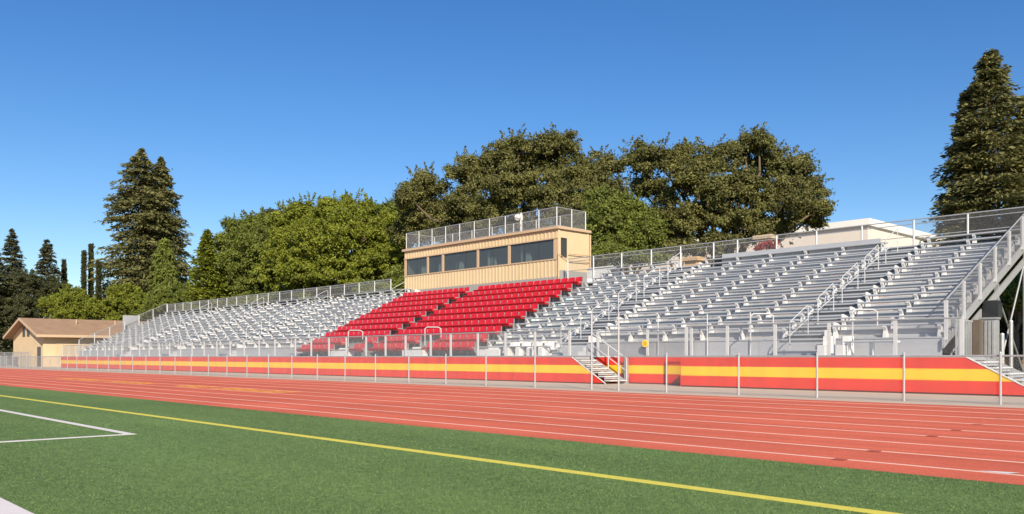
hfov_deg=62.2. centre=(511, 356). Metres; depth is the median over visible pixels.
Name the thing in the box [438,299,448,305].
stadium seat
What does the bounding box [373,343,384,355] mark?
stadium seat
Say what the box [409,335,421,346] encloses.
stadium seat
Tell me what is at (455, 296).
stadium seat
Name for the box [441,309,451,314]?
stadium seat
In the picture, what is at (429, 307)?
stadium seat
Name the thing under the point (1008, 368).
access stairs
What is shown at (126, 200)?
redwood tree
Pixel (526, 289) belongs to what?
stadium seat
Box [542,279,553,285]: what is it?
stadium seat
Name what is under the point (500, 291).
stadium seat
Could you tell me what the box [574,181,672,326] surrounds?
leafy tree
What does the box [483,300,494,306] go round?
stadium seat
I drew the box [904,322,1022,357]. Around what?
bar fence
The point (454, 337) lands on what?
stadium seat
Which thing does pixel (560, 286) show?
stadium seat
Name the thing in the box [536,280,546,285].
stadium seat
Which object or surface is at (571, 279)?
stadium seat
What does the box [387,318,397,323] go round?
stadium seat
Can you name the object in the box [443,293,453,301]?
stadium seat
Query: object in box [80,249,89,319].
cypress tree
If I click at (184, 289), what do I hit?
bush
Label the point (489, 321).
stadium seat
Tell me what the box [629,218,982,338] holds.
gymnasium
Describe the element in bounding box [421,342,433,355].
stadium seat
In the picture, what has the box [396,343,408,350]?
stadium seat
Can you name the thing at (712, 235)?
bush
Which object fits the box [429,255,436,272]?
window
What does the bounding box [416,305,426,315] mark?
stadium seat
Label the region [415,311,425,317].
stadium seat
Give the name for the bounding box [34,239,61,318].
spruce tree
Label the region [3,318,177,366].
cream house
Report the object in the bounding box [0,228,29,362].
spruce tree
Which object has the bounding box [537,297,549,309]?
stadium seat
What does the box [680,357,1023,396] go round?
painted wall
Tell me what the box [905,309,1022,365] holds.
beige building
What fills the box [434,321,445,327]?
stadium seat
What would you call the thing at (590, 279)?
landing wall
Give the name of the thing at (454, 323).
stadium seat
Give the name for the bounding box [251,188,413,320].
leafy tree
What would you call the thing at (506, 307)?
stadium seat
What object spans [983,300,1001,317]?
black speaker box
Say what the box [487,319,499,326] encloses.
stadium seat
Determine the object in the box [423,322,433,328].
stadium seat
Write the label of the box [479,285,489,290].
stadium seat
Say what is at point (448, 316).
stadium seat
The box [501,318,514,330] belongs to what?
stadium seat
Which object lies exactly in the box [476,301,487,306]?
stadium seat
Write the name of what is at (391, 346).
stadium seat
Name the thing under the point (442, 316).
stadium seat
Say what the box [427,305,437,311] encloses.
stadium seat
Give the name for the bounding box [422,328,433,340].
stadium seat
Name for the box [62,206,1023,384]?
grandstand
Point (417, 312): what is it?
stadium seat
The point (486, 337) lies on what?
stadium seat
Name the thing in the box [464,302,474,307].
stadium seat
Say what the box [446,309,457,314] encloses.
stadium seat
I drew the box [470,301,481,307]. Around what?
stadium seat
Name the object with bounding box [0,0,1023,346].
sky
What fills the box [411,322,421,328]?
stadium seat
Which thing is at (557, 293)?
stadium seat
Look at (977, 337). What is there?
timber locker
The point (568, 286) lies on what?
stadium seat
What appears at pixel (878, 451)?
lane marks
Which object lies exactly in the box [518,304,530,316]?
stadium seat
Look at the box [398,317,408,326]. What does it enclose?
stadium seat
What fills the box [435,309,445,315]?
stadium seat
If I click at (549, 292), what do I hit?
stadium seat
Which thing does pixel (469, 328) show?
stadium seat
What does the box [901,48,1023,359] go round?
redwood tree
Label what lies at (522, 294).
stadium seat
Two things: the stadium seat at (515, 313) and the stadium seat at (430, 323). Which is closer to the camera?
the stadium seat at (515, 313)
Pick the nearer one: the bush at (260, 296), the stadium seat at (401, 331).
the stadium seat at (401, 331)
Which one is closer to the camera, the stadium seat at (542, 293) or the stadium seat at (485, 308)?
the stadium seat at (542, 293)
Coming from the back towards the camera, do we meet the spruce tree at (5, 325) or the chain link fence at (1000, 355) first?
the spruce tree at (5, 325)
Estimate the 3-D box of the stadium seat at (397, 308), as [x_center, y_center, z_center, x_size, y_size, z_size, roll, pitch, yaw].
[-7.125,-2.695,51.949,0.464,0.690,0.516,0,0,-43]
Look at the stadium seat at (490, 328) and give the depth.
40.86 m
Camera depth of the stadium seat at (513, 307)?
43.30 m
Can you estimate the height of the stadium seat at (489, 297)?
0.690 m
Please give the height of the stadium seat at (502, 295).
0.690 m
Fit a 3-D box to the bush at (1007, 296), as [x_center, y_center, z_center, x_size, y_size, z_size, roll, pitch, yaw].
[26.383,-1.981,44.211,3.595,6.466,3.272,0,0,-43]
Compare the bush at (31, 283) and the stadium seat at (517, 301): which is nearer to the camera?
the stadium seat at (517, 301)
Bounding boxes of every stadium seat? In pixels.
[315,344,324,355]
[324,344,334,351]
[349,331,358,342]
[349,344,359,355]
[354,343,364,352]
[360,325,370,330]
[365,325,375,330]
[367,319,377,324]
[367,337,377,343]
[367,343,378,355]
[369,330,379,341]
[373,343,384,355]
[374,330,384,340]
[376,324,386,329]
[378,343,390,355]
[379,330,390,336]
[381,324,391,334]
[386,324,396,333]
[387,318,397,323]
[387,343,396,355]
[390,307,399,312]
[390,343,401,355]
[392,323,402,330]
[393,318,403,328]
[393,329,403,334]
[394,312,404,318]
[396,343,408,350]
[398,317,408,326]
[398,329,409,334]
[403,317,414,323]
[403,335,414,346]
[404,329,415,335]
[405,306,415,311]
[405,323,416,328]
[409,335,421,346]
[410,311,420,320]
[410,329,421,335]
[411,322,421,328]
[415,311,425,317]
[416,300,426,305]
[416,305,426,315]
[416,328,427,340]
[417,316,427,322]
[417,322,427,328]
[421,305,431,313]
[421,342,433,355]
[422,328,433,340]
[423,316,433,321]
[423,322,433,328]
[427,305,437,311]
[427,342,440,355]
[428,322,439,326]
[428,328,439,337]
[429,310,439,315]
[429,315,439,321]
[432,299,442,307]
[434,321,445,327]
[434,328,446,335]
[434,335,446,342]
[434,342,446,353]
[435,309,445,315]
[435,315,445,321]
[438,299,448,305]
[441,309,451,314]
[441,315,451,321]
[441,321,452,327]
[441,327,452,334]
[441,334,453,342]
[441,342,453,355]
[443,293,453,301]
[446,303,456,308]
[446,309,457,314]
[447,314,458,320]
[447,321,458,327]
[447,327,459,334]
[448,334,460,341]
[448,341,460,355]
[449,293,459,299]
[452,303,462,308]
[452,308,463,314]
[453,314,464,320]
[453,320,465,326]
[454,327,465,332]
[455,334,466,341]
[455,341,468,355]
[457,297,467,302]
[458,302,468,308]
[459,287,469,293]
[459,308,469,313]
[459,314,470,320]
[460,320,471,327]
[460,327,472,334]
[461,334,473,341]
[462,341,475,355]
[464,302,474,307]
[465,307,476,313]
[465,313,477,319]
[466,320,478,326]
[467,326,479,334]
[468,291,478,296]
[469,296,479,302]
[469,333,481,344]
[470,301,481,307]
[471,307,482,313]
[472,313,483,319]
[473,319,485,326]
[474,326,486,333]
[475,296,486,301]
[475,333,488,345]
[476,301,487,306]
[477,307,489,313]
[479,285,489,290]
[479,313,490,319]
[480,290,490,295]
[480,319,492,326]
[481,295,492,300]
[481,326,494,339]
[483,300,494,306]
[484,306,495,312]
[485,312,497,319]
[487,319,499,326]
[488,295,498,300]
[488,325,501,333]
[489,300,500,306]
[491,284,501,289]
[491,306,502,312]
[492,289,503,294]
[492,312,504,318]
[494,294,505,299]
[494,318,506,330]
[496,300,507,305]
[497,305,509,311]
[499,288,509,294]
[499,311,511,318]
[500,294,511,299]
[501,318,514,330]
[502,299,513,305]
[503,283,513,288]
[504,305,516,311]
[505,288,516,293]
[506,311,518,322]
[507,293,518,299]
[509,282,520,288]
[509,299,521,304]
[511,287,522,293]
[511,304,523,311]
[514,293,525,299]
[514,311,526,322]
[516,282,526,287]
[516,298,527,304]
[518,287,529,292]
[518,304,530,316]
[520,292,532,298]
[522,281,533,287]
[523,298,535,304]
[525,286,536,292]
[526,303,538,311]
[527,291,539,298]
[529,281,540,286]
[530,297,542,308]
[531,286,543,292]
[534,291,546,297]
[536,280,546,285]
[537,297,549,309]
[538,285,550,291]
[541,290,553,301]
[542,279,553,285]
[545,284,557,290]
[549,279,560,285]
[549,290,561,301]
[553,284,564,295]
[556,278,567,284]
[560,283,572,291]
[563,277,575,288]
[571,277,582,286]
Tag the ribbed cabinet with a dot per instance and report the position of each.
(990, 335)
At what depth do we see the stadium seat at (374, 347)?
44.93 m
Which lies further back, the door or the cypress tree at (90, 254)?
the cypress tree at (90, 254)
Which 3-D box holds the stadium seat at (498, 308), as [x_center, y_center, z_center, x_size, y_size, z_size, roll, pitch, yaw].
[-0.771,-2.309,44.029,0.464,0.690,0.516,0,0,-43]
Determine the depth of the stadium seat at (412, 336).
43.99 m
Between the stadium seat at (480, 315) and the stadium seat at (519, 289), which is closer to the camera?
the stadium seat at (480, 315)
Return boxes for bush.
[0,268,72,323]
[36,282,102,319]
[90,280,151,320]
[126,281,190,325]
[180,283,225,306]
[224,285,297,338]
[295,282,354,328]
[350,261,404,308]
[589,238,673,295]
[589,240,618,371]
[658,228,750,307]
[753,239,779,336]
[987,263,1022,369]
[999,318,1022,371]
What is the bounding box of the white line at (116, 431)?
[0,409,133,442]
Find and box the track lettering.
[54,378,295,392]
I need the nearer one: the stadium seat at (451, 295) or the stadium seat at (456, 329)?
the stadium seat at (456, 329)
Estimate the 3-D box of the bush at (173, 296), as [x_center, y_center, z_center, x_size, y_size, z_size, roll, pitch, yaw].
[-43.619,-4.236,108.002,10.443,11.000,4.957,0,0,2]
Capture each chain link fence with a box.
[0,312,1023,404]
[0,352,28,366]
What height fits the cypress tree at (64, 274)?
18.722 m
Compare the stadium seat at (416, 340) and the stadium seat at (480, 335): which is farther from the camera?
the stadium seat at (416, 340)
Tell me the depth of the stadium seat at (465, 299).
48.60 m
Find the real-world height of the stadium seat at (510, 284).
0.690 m
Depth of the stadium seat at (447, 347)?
40.38 m
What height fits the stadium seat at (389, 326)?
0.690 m
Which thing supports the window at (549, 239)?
in the press box at (541, 253)
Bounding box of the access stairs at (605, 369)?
[575,334,628,383]
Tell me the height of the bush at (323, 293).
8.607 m
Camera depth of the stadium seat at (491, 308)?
44.46 m
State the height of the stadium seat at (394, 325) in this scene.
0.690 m
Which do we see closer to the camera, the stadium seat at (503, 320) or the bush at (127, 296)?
the stadium seat at (503, 320)
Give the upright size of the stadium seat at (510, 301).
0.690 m
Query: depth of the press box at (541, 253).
52.81 m
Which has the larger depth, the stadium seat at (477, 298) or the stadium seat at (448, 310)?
the stadium seat at (477, 298)
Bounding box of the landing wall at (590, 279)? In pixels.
[587,265,620,283]
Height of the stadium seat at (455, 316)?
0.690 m
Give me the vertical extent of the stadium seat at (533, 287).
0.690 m
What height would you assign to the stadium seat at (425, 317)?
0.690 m
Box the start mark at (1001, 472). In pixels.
[986,471,1016,473]
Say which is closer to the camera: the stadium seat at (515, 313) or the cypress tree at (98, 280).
the stadium seat at (515, 313)
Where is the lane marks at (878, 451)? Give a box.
[833,418,1001,459]
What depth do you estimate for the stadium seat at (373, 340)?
46.39 m
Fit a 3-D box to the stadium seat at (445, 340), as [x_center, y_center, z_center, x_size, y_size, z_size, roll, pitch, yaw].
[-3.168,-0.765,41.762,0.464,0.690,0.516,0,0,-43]
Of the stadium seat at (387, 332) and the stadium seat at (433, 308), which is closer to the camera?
the stadium seat at (387, 332)
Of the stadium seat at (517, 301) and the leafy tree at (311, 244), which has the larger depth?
the leafy tree at (311, 244)
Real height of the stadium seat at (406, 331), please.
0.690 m
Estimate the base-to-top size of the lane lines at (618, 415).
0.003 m
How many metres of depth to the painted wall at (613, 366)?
32.52 m
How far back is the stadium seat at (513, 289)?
46.89 m
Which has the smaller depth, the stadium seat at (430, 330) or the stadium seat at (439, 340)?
the stadium seat at (439, 340)
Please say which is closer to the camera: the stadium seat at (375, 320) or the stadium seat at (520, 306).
the stadium seat at (520, 306)
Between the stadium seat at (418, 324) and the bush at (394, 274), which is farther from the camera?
the bush at (394, 274)
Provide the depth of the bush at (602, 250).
49.59 m
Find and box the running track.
[0,368,1023,484]
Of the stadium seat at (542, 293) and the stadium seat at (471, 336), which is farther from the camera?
the stadium seat at (542, 293)
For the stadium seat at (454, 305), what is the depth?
48.03 m
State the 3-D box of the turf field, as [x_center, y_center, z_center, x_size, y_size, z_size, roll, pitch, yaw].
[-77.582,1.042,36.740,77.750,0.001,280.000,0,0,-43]
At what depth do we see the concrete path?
26.21 m
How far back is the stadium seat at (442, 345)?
40.80 m
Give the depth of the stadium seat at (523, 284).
47.51 m
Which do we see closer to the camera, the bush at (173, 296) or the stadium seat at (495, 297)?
the stadium seat at (495, 297)
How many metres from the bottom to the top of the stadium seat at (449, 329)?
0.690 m
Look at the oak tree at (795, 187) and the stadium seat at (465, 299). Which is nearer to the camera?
the stadium seat at (465, 299)
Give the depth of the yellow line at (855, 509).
7.69 m
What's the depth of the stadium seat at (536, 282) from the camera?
46.72 m
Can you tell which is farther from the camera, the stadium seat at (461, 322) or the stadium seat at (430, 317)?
the stadium seat at (430, 317)
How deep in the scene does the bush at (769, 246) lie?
55.85 m
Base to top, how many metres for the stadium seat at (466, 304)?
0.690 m
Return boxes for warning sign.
[642,340,647,346]
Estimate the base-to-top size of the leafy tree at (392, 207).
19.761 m
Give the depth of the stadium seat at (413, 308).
50.84 m
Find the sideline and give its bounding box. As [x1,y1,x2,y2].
[0,498,33,513]
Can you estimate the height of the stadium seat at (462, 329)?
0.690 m
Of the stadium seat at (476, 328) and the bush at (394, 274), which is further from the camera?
the bush at (394, 274)
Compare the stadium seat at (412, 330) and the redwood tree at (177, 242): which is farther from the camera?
the redwood tree at (177, 242)
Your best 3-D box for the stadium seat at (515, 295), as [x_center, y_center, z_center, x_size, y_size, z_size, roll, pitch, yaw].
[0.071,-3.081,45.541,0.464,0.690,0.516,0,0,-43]
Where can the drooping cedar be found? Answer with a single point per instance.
(164, 272)
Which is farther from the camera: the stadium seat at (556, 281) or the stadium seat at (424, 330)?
the stadium seat at (556, 281)
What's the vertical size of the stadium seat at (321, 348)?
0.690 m
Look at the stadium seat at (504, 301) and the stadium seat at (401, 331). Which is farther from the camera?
the stadium seat at (401, 331)
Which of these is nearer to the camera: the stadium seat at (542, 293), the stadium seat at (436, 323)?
the stadium seat at (542, 293)
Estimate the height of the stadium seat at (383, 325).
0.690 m
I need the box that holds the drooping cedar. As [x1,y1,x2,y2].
[146,238,182,325]
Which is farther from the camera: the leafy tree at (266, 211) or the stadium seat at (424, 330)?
the leafy tree at (266, 211)
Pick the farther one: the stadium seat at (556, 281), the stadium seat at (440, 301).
the stadium seat at (440, 301)
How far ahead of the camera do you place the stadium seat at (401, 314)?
50.28 m
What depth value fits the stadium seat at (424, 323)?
45.96 m
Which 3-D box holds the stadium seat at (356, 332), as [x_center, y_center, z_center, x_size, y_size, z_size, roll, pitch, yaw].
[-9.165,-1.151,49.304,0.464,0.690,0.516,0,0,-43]
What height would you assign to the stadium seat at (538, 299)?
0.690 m
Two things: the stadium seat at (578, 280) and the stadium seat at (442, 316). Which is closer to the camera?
the stadium seat at (578, 280)
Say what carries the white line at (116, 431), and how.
on the turf field
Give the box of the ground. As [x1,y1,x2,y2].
[5,357,1020,382]
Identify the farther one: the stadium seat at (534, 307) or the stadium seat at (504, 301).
the stadium seat at (504, 301)
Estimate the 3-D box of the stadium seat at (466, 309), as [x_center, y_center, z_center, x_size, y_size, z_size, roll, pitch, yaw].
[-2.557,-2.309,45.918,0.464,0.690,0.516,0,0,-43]
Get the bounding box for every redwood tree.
[84,148,193,332]
[116,156,194,314]
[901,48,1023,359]
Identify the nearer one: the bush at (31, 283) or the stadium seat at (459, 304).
the stadium seat at (459, 304)
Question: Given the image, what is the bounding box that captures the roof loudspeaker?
[515,214,522,230]
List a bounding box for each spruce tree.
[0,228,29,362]
[0,252,15,358]
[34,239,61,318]
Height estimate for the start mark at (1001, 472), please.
0.001 m
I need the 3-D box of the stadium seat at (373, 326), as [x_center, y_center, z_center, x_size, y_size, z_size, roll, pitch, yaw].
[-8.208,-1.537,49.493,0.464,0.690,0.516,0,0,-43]
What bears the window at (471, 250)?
in the press box at (541, 253)
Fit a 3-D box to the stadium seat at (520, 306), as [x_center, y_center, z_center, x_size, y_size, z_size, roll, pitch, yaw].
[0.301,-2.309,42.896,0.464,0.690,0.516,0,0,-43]
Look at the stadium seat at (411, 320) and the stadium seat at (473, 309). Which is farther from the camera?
the stadium seat at (411, 320)
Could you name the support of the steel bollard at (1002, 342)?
on the ground
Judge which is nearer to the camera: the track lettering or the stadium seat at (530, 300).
the track lettering
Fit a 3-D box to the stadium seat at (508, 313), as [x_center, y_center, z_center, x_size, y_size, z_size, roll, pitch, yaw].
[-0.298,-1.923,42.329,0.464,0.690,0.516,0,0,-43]
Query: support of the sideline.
on the turf field
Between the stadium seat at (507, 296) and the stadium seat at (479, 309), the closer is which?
the stadium seat at (479, 309)
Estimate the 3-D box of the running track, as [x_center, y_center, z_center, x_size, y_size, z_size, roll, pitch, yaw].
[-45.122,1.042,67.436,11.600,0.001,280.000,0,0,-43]
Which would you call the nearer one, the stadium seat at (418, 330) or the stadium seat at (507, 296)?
the stadium seat at (418, 330)
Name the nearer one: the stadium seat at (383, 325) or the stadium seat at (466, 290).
the stadium seat at (383, 325)
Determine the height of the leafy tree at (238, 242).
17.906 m
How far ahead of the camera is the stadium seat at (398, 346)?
43.41 m
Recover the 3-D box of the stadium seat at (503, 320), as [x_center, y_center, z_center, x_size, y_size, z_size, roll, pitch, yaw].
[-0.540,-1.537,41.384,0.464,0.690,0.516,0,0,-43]
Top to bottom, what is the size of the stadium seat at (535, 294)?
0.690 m
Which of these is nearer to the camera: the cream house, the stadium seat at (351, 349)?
the stadium seat at (351, 349)
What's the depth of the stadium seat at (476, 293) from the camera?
49.16 m
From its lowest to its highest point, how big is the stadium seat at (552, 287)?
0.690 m
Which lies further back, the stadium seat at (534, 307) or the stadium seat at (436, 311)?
the stadium seat at (436, 311)
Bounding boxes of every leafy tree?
[207,207,277,335]
[244,196,304,334]
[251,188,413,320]
[379,193,413,246]
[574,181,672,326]
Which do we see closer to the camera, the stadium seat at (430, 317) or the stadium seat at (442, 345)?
the stadium seat at (442, 345)
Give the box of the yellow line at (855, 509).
[0,395,900,513]
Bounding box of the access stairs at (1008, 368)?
[971,357,1023,383]
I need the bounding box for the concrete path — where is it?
[1,365,1023,407]
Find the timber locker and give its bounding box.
[972,320,982,360]
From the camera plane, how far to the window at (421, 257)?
58.03 m
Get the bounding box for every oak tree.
[381,122,631,326]
[613,121,838,323]
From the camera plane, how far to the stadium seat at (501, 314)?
42.73 m
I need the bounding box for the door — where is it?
[37,347,40,366]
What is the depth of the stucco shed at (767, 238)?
57.76 m
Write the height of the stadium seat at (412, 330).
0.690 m
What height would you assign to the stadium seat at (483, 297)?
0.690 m
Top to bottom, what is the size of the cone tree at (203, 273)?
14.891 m
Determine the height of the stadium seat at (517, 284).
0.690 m
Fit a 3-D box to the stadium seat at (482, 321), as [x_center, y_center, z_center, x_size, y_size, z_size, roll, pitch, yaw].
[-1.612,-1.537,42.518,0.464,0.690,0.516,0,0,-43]
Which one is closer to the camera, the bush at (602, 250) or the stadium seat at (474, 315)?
the stadium seat at (474, 315)
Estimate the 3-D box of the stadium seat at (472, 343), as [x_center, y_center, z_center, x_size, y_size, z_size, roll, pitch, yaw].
[-1.981,-0.379,39.306,0.464,0.690,0.516,0,0,-43]
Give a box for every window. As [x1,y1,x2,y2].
[407,257,422,275]
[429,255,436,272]
[444,250,472,270]
[479,245,507,266]
[511,239,551,262]
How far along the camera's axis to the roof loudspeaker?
51.02 m
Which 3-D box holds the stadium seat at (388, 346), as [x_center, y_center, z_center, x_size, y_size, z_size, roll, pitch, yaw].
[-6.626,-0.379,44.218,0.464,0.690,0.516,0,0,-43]
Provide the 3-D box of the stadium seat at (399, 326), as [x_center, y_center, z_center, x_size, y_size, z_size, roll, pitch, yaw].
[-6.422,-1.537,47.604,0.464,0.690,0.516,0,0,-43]
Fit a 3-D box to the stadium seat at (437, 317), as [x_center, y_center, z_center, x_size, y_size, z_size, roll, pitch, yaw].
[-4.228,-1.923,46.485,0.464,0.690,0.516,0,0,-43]
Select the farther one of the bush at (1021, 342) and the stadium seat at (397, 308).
the stadium seat at (397, 308)
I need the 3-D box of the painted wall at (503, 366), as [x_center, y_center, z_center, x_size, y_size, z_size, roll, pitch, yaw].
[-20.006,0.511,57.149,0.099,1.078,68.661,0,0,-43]
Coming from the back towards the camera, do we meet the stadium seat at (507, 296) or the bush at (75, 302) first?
the bush at (75, 302)
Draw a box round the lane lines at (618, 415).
[3,369,1023,475]
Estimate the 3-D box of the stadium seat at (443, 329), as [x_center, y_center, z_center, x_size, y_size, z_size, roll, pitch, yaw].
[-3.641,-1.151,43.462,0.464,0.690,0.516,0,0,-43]
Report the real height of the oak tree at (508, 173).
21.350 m
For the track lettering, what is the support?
on the running track
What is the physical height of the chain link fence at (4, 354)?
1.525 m
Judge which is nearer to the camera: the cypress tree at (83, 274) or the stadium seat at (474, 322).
the stadium seat at (474, 322)
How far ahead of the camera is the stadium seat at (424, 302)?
51.41 m
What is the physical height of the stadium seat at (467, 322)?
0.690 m
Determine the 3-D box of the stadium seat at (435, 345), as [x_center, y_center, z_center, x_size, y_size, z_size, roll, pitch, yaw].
[-3.768,-0.379,41.195,0.464,0.690,0.516,0,0,-43]
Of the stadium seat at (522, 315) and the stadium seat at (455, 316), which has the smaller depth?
the stadium seat at (522, 315)
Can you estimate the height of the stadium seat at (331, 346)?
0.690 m
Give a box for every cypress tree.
[61,258,68,282]
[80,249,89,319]
[87,243,94,319]
[94,260,102,319]
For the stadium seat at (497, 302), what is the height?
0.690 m
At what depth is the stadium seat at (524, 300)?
43.89 m
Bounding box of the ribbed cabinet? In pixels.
[978,317,1000,366]
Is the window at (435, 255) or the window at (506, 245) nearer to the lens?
the window at (506, 245)
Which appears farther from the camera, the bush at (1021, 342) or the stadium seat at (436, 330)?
the bush at (1021, 342)
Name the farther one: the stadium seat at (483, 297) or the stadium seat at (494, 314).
the stadium seat at (483, 297)
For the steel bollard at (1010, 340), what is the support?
on the ground
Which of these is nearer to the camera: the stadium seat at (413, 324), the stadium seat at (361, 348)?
the stadium seat at (361, 348)
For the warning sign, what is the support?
attached to the grandstand
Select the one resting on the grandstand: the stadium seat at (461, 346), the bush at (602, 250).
the stadium seat at (461, 346)
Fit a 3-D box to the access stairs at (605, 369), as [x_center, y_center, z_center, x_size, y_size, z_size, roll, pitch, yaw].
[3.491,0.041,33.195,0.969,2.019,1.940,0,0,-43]
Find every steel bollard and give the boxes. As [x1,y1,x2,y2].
[1000,333,1004,372]
[1008,320,1012,378]
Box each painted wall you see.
[61,357,605,383]
[596,356,679,384]
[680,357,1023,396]
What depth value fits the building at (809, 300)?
73.35 m
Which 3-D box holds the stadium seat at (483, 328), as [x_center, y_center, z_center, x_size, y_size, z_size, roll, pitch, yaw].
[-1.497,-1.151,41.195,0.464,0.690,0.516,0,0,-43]
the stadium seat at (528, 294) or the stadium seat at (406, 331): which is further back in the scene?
the stadium seat at (406, 331)
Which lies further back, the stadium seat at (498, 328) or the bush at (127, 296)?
the bush at (127, 296)
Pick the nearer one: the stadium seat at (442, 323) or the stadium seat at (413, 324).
the stadium seat at (442, 323)
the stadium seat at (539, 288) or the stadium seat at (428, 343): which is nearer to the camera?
the stadium seat at (428, 343)
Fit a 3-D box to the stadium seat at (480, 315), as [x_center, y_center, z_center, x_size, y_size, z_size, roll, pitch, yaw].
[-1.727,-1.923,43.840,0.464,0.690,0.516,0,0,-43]
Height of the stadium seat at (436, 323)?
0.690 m
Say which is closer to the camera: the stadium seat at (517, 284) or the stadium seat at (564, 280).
the stadium seat at (564, 280)
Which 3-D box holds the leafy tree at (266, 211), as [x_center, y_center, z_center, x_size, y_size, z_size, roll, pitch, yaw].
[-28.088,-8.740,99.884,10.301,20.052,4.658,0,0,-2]
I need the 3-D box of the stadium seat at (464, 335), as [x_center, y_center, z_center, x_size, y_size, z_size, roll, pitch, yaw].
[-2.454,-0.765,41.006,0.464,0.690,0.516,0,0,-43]
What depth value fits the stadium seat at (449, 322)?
44.44 m
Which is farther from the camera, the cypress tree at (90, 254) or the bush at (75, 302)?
the cypress tree at (90, 254)
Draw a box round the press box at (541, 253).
[402,207,590,292]
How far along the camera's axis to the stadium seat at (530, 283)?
47.08 m
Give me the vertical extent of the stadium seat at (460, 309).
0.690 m
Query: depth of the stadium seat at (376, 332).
47.82 m
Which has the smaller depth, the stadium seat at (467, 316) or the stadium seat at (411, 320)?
the stadium seat at (467, 316)
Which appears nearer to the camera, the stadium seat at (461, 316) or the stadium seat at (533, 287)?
the stadium seat at (461, 316)
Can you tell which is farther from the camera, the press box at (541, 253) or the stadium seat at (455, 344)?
the press box at (541, 253)
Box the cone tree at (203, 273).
[175,229,231,347]
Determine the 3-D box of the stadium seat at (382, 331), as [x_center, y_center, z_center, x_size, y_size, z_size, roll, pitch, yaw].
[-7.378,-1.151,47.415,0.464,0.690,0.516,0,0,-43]
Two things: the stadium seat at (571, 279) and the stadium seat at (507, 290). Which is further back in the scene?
the stadium seat at (507, 290)
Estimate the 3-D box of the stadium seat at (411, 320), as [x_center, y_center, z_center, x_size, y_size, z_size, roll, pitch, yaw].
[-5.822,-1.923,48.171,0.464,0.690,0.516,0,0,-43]
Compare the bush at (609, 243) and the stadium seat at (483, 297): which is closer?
the stadium seat at (483, 297)
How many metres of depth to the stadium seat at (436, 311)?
47.84 m
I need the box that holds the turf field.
[0,385,1023,513]
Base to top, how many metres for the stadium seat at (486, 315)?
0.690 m
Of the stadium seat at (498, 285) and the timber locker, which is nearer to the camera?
the timber locker
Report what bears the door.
in the cream house
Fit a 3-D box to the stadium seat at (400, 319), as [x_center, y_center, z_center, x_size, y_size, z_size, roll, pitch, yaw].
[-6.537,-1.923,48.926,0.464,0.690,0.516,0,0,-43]
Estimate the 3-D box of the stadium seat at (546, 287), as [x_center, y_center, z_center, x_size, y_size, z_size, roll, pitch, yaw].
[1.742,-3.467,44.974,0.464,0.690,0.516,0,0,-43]
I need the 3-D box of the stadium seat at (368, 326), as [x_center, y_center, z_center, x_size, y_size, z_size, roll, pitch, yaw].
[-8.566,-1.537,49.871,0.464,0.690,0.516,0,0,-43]
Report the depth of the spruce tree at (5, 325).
128.16 m

